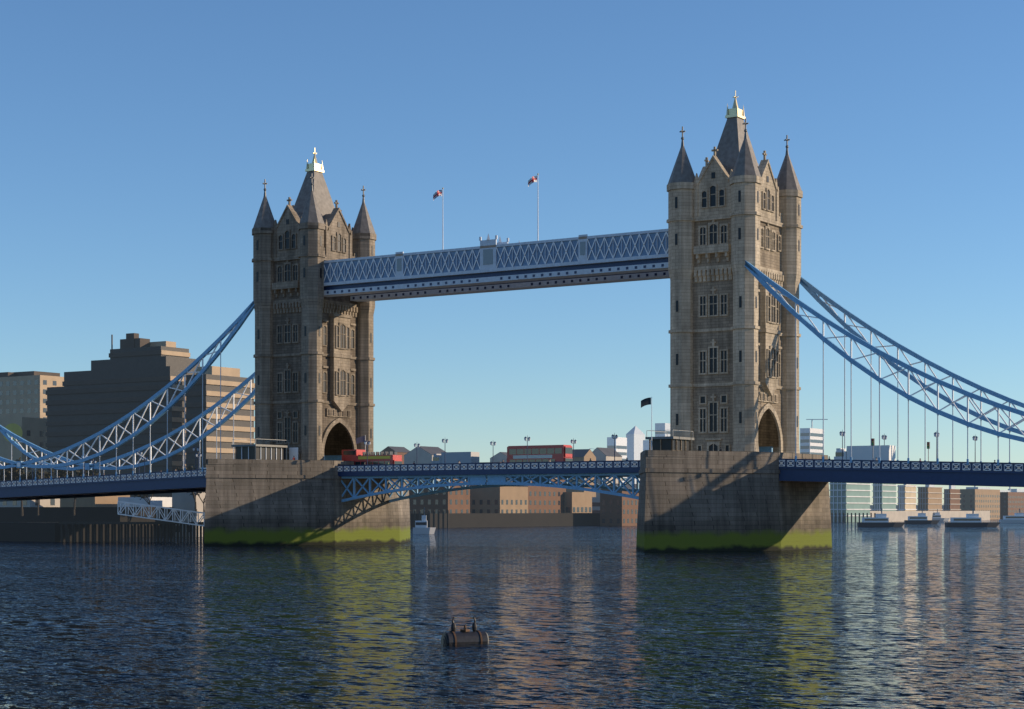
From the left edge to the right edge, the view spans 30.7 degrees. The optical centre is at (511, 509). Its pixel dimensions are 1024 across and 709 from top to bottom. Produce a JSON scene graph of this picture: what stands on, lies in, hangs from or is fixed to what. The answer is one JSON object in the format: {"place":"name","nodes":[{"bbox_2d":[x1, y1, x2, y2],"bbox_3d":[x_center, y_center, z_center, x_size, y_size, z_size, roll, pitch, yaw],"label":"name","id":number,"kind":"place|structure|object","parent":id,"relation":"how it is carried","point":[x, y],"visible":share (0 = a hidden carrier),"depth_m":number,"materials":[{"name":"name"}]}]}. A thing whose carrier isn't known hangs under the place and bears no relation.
{"place":"outdoors","nodes":[
{"label":"outdoors","id":0,"kind":"place"},
{"bbox_2d":[0,457,25,515],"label":"tree","id":1,"kind":"object","parent":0,"point":[5,474],"visible":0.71,"depth_m":401.87,"materials":[{"name":"brown plant"}]},
{"bbox_2d":[21,468,54,515],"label":"tree","id":2,"kind":"object","parent":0,"point":[46,474],"visible":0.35,"depth_m":407.00,"materials":[{"name":"brown plant"}]},
{"bbox_2d":[54,462,100,515],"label":"tree","id":3,"kind":"object","parent":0,"point":[62,473],"visible":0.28,"depth_m":399.60,"materials":[{"name":"brown plant"}]},
{"bbox_2d":[0,371,205,536],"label":"buildings","id":4,"kind":"structure","parent":0,"point":[23,400],"depth_m":431.40,"materials":[{"name":"concrete"}]},
{"bbox_2d":[134,494,153,514],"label":"tree","id":5,"kind":"object","parent":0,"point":[144,498],"visible":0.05,"depth_m":399.62,"materials":[{"name":"brown plant"}]},
{"bbox_2d":[46,333,254,496],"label":"hotel tower","id":6,"kind":"structure","parent":0,"point":[134,371],"depth_m":531.08,"materials":[{"name":"concrete"}]},
{"bbox_2d":[176,465,204,515],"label":"tree","id":7,"kind":"object","parent":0,"point":[193,494],"visible":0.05,"depth_m":397.46,"materials":[{"name":"brown plant"}]},
{"bbox_2d":[187,491,205,515],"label":"tree","id":8,"kind":"object","parent":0,"point":[203,501],"visible":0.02,"depth_m":403.88,"materials":[{"name":"brown plant"}]},
{"bbox_2d":[0,519,1023,708],"bbox_3d":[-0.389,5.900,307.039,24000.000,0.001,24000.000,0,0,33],"label":"river water","id":9,"kind":"structure","parent":0,"point":[917,616],"depth_m":97.81,"materials":[{"name":"blue liquid"}]},
{"bbox_2d":[0,501,204,541],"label":"river jetty","id":10,"kind":"object","parent":9,"relation":"in","point":[63,531],"visible":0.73,"depth_m":345.31,"materials":[{"name":"brown wood"}]},
{"bbox_2d":[204,459,409,545],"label":"pier","id":11,"kind":"structure","parent":9,"relation":"in","point":[257,502],"depth_m":312.02,"materials":[{"name":"stone"}]},
{"bbox_2d":[0,469,205,501],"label":"side span","id":12,"kind":"object","parent":11,"relation":"on","point":[181,481],"visible":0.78,"depth_m":348.74,"materials":[{"name":"blue paint"}]},
{"bbox_2d":[0,300,254,481],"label":"chains","id":13,"kind":"object","parent":12,"relation":"on","point":[234,327],"visible":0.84,"depth_m":349.52,"materials":[{"name":"blue paint"}]},
{"bbox_2d":[231,439,289,459],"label":"control cabin","id":14,"kind":"object","parent":11,"relation":"on","point":[260,451],"visible":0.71,"depth_m":314.17,"materials":[{"name":"white paint"}]},
{"bbox_2d":[289,447,297,459],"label":"sign","id":15,"kind":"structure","parent":11,"relation":"on","point":[293,452],"depth_m":319.67,"materials":[{"name":"white metal"}]},
{"bbox_2d":[252,148,375,460],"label":"tower","id":16,"kind":"structure","parent":11,"relation":"on","point":[313,357],"depth_m":324.50,"materials":[{"name":"stone"}]},
{"bbox_2d":[356,435,365,451],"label":"flag","id":17,"kind":"object","parent":11,"relation":"on","point":[361,439],"visible":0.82,"depth_m":325.11,"materials":[{"name":"fabric"}]},
{"bbox_2d":[338,460,639,501],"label":"bascule span","id":18,"kind":"object","parent":11,"relation":"on","point":[542,474],"visible":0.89,"depth_m":302.56,"materials":[{"name":"paint"}]},
{"bbox_2d":[364,440,370,464],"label":"lamp","id":19,"kind":"object","parent":18,"relation":"on","point":[367,442],"visible":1,"depth_m":314.15,"materials":[{"name":"metal"}]},
{"bbox_2d":[342,449,401,464],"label":"bus","id":20,"kind":"object","parent":18,"relation":"on","point":[357,457],"visible":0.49,"depth_m":318.76,"materials":[{"name":"red metal"}]},
{"bbox_2d":[432,452,478,463],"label":"truck","id":21,"kind":"object","parent":18,"relation":"on","point":[456,457],"visible":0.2,"depth_m":309.01,"materials":[{"name":"grey"}]},
{"bbox_2d":[524,436,529,461],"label":"lamp","id":22,"kind":"object","parent":18,"relation":"on","point":[527,438],"visible":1,"depth_m":296.68,"materials":[{"name":"metal"}]},
{"bbox_2d":[507,445,572,461],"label":"double decker bus","id":23,"kind":"object","parent":18,"relation":"on","point":[544,453],"visible":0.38,"depth_m":304.64,"materials":[{"name":"red metal"}]},
{"bbox_2d":[571,438,576,460],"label":"lamp","id":24,"kind":"object","parent":18,"relation":"on","point":[573,441],"visible":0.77,"depth_m":308.57,"materials":[{"name":"metal"}]},
{"bbox_2d":[611,433,617,460],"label":"lamp","id":25,"kind":"object","parent":18,"relation":"on","point":[614,436],"visible":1,"depth_m":287.93,"materials":[{"name":"metal"}]},
{"bbox_2d":[413,508,435,533],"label":"boat","id":26,"kind":"object","parent":9,"relation":"in","point":[420,527],"visible":0.92,"depth_m":457.93,"materials":[{"name":"grey"}]},
{"bbox_2d":[441,617,488,644],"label":"mooring buoy with cormorants","id":27,"kind":"object","parent":9,"relation":"on","point":[465,636],"visible":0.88,"depth_m":81.81,"materials":[{"name":"metal"}]},
{"bbox_2d":[409,478,639,527],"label":"waterfront buildings","id":28,"kind":"structure","parent":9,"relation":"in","point":[521,506],"depth_m":663.38,"materials":[{"name":"brick"}]},
{"bbox_2d":[636,450,831,551],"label":"pier","id":29,"kind":"structure","parent":9,"relation":"in","point":[702,501],"depth_m":266.44,"materials":[{"name":"stone"}]},
{"bbox_2d":[641,397,651,449],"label":"flag","id":30,"kind":"object","parent":29,"relation":"on","point":[646,401],"visible":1,"depth_m":263.41,"materials":[{"name":"black fabric"}]},
{"bbox_2d":[645,430,693,450],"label":"control cabin","id":31,"kind":"object","parent":29,"relation":"on","point":[670,443],"visible":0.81,"depth_m":265.05,"materials":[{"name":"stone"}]},
{"bbox_2d":[666,90,802,452],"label":"tower","id":32,"kind":"structure","parent":29,"relation":"on","point":[733,207],"depth_m":279.55,"materials":[{"name":"stone"}]},
{"bbox_2d":[324,229,669,301],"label":"walkways","id":33,"kind":"structure","parent":32,"relation":"attached to","point":[489,265],"depth_m":302.26,"materials":[{"name":"blue paint"}]},
{"bbox_2d":[433,188,443,249],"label":"flag pole","id":34,"kind":"object","parent":33,"relation":"on","point":[437,193],"visible":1,"depth_m":306.62,"materials":[{"name":"white metal"}]},
{"bbox_2d":[528,173,538,240],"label":"flag pole","id":35,"kind":"object","parent":33,"relation":"on","point":[532,180],"visible":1,"depth_m":296.47,"materials":[{"name":"white metal"}]},
{"bbox_2d":[745,260,1023,464],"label":"chains","id":36,"kind":"object","parent":32,"relation":"attached to","point":[814,292],"visible":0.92,"depth_m":268.99,"materials":[{"name":"blue paint"}]},
{"bbox_2d":[779,458,1023,486],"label":"side span","id":37,"kind":"object","parent":29,"relation":"on","point":[1001,474],"visible":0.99,"depth_m":260.72,"materials":[{"name":"blue paint"}]},
{"bbox_2d":[839,429,844,459],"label":"lamp","id":38,"kind":"object","parent":37,"relation":"on","point":[842,433],"visible":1,"depth_m":266.51,"materials":[{"name":"black metal"}]},
{"bbox_2d":[834,445,895,460],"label":"white lorry","id":39,"kind":"object","parent":37,"relation":"on","point":[887,452],"visible":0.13,"depth_m":269.30,"materials":[{"name":"white metal"}]},
{"bbox_2d":[871,438,874,445],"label":"traffic signal","id":40,"kind":"object","parent":37,"relation":"on","point":[872,441],"visible":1,"depth_m":264.25,"materials":[{"name":"grey metal"}]},
{"bbox_2d":[927,442,929,460],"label":"traffic signal","id":41,"kind":"object","parent":37,"relation":"on","point":[928,445],"visible":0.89,"depth_m":275.61,"materials":[{"name":"grey metal"}]},
{"bbox_2d":[934,432,939,460],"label":"lamp","id":42,"kind":"object","parent":37,"relation":"on","point":[935,434],"visible":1,"depth_m":258.88,"materials":[{"name":"metal"}]},
{"bbox_2d":[972,436,977,461],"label":"lamp","id":43,"kind":"object","parent":37,"relation":"on","point":[975,438],"visible":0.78,"depth_m":272.11,"materials":[{"name":"metal"}]},
{"bbox_2d":[857,508,905,526],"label":"river boat","id":44,"kind":"object","parent":9,"relation":"on","point":[880,520],"visible":0.92,"depth_m":645.63,"materials":[{"name":"grey metal"}]},
{"bbox_2d":[829,482,989,521],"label":"riverside apartments","id":45,"kind":"structure","parent":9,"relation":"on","point":[849,502],"depth_m":954.59,"materials":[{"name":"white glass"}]},
{"bbox_2d":[904,509,939,523],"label":"moored boat","id":46,"kind":"object","parent":9,"relation":"on","point":[920,518],"visible":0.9,"depth_m":784.49,"materials":[{"name":"grey metal"}]},
{"bbox_2d":[932,509,949,520],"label":"moored boat","id":47,"kind":"object","parent":9,"relation":"on","point":[936,515],"visible":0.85,"depth_m":999.01,"materials":[{"name":"grey metal"}]},
{"bbox_2d":[945,508,1000,526],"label":"river boat","id":48,"kind":"object","parent":9,"relation":"in","point":[971,520],"visible":0.92,"depth_m":645.40,"materials":[{"name":"grey metal"}]},
{"bbox_2d":[960,489,1023,518],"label":"wharf conversions","id":49,"kind":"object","parent":9,"relation":"on","point":[997,504],"visible":0.34,"depth_m":1178.97,"materials":[{"name":"brown brick"}]},
{"bbox_2d":[999,509,1023,522],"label":"moored boat","id":50,"kind":"object","parent":9,"relation":"on","point":[1017,517],"visible":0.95,"depth_m":844.65,"materials":[{"name":"grey metal"}]},
{"bbox_2d":[0,0,1023,504],"label":"sky","id":51,"kind":"structure","parent":0,"point":[140,140],"materials":[{"name":"blue"}]},
{"bbox_2d":[870,505,943,510],"bbox_3d":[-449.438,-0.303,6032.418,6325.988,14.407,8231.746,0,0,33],"label":"bank ground","id":52,"kind":"structure","parent":0,"point":[871,507],"depth_m":2800.00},
{"bbox_2d":[381,446,621,496],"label":"rooftops","id":53,"kind":"object","parent":52,"relation":"on","point":[421,455],"visible":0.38,"depth_m":908.66,"materials":[{"name":"stone"}]},
{"bbox_2d":[607,419,827,483],"bbox_3d":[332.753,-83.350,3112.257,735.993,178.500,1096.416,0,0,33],"label":"distant buildings","id":54,"kind":"structure","parent":52,"relation":"on","point":[633,444],"depth_m":3514.23,"materials":[{"name":"grey"}]},
{"bbox_2d":[966,487,1023,491],"bbox_3d":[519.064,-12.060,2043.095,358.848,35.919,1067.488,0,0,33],"label":"skyline","id":55,"kind":"structure","parent":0,"point":[1016,490],"depth_m":1709.38}
]}

